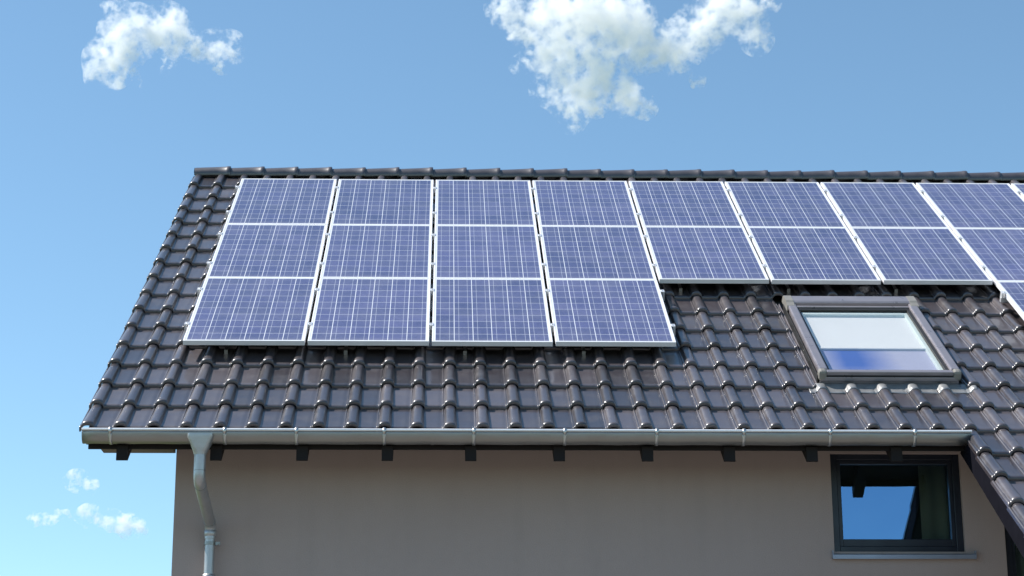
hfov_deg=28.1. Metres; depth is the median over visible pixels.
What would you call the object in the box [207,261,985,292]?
mounting rail
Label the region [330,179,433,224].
solar panel
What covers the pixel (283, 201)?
solar panel
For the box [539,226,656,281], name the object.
solar panel
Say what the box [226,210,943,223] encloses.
mounting rail
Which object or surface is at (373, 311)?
solar panel
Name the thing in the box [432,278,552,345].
solar panel
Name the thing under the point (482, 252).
solar panel
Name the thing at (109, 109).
sky
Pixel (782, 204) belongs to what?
solar panel
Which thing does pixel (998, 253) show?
solar panel
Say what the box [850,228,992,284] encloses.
solar panel
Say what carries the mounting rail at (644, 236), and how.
attached to the house
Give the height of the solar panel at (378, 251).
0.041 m
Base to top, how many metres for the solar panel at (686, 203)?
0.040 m
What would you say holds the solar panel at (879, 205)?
attached to the mounting rail at (629, 189)
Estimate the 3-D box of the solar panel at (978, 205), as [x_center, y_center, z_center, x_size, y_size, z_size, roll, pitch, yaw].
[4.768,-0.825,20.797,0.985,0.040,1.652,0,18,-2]
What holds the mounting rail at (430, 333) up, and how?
attached to the house
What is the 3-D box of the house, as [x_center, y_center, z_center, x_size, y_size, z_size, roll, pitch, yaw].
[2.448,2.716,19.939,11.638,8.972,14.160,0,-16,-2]
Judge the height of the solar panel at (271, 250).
0.040 m
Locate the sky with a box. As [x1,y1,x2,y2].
[0,0,1023,575]
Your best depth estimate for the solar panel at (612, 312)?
17.41 m
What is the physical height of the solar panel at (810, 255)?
0.040 m
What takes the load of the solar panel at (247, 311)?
attached to the mounting rail at (432, 290)
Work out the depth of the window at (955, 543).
15.93 m
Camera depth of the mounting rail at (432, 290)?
17.93 m
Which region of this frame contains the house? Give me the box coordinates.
[79,166,1023,575]
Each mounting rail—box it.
[184,322,674,355]
[197,287,664,300]
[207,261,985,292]
[218,232,961,244]
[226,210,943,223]
[235,186,1020,197]
[1000,291,1008,302]
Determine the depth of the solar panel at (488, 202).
20.59 m
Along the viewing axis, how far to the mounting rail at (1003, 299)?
18.10 m
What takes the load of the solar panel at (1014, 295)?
attached to the mounting rail at (1003, 299)
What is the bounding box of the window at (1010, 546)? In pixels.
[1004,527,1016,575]
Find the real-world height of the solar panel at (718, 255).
0.041 m
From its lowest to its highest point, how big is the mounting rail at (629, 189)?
0.096 m
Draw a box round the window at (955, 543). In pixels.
[830,454,976,558]
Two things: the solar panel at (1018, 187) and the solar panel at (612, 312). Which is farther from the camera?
the solar panel at (1018, 187)
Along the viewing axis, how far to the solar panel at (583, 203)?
20.62 m
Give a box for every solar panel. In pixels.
[183,277,316,344]
[206,224,327,279]
[225,178,336,224]
[308,278,430,345]
[320,225,431,277]
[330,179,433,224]
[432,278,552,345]
[434,225,543,278]
[435,180,535,225]
[532,180,639,225]
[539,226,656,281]
[547,279,675,346]
[629,181,743,228]
[643,226,768,283]
[725,182,846,228]
[746,227,880,284]
[820,182,949,230]
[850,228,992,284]
[916,183,1023,230]
[953,228,1023,283]
[995,281,1023,319]
[1011,183,1023,198]

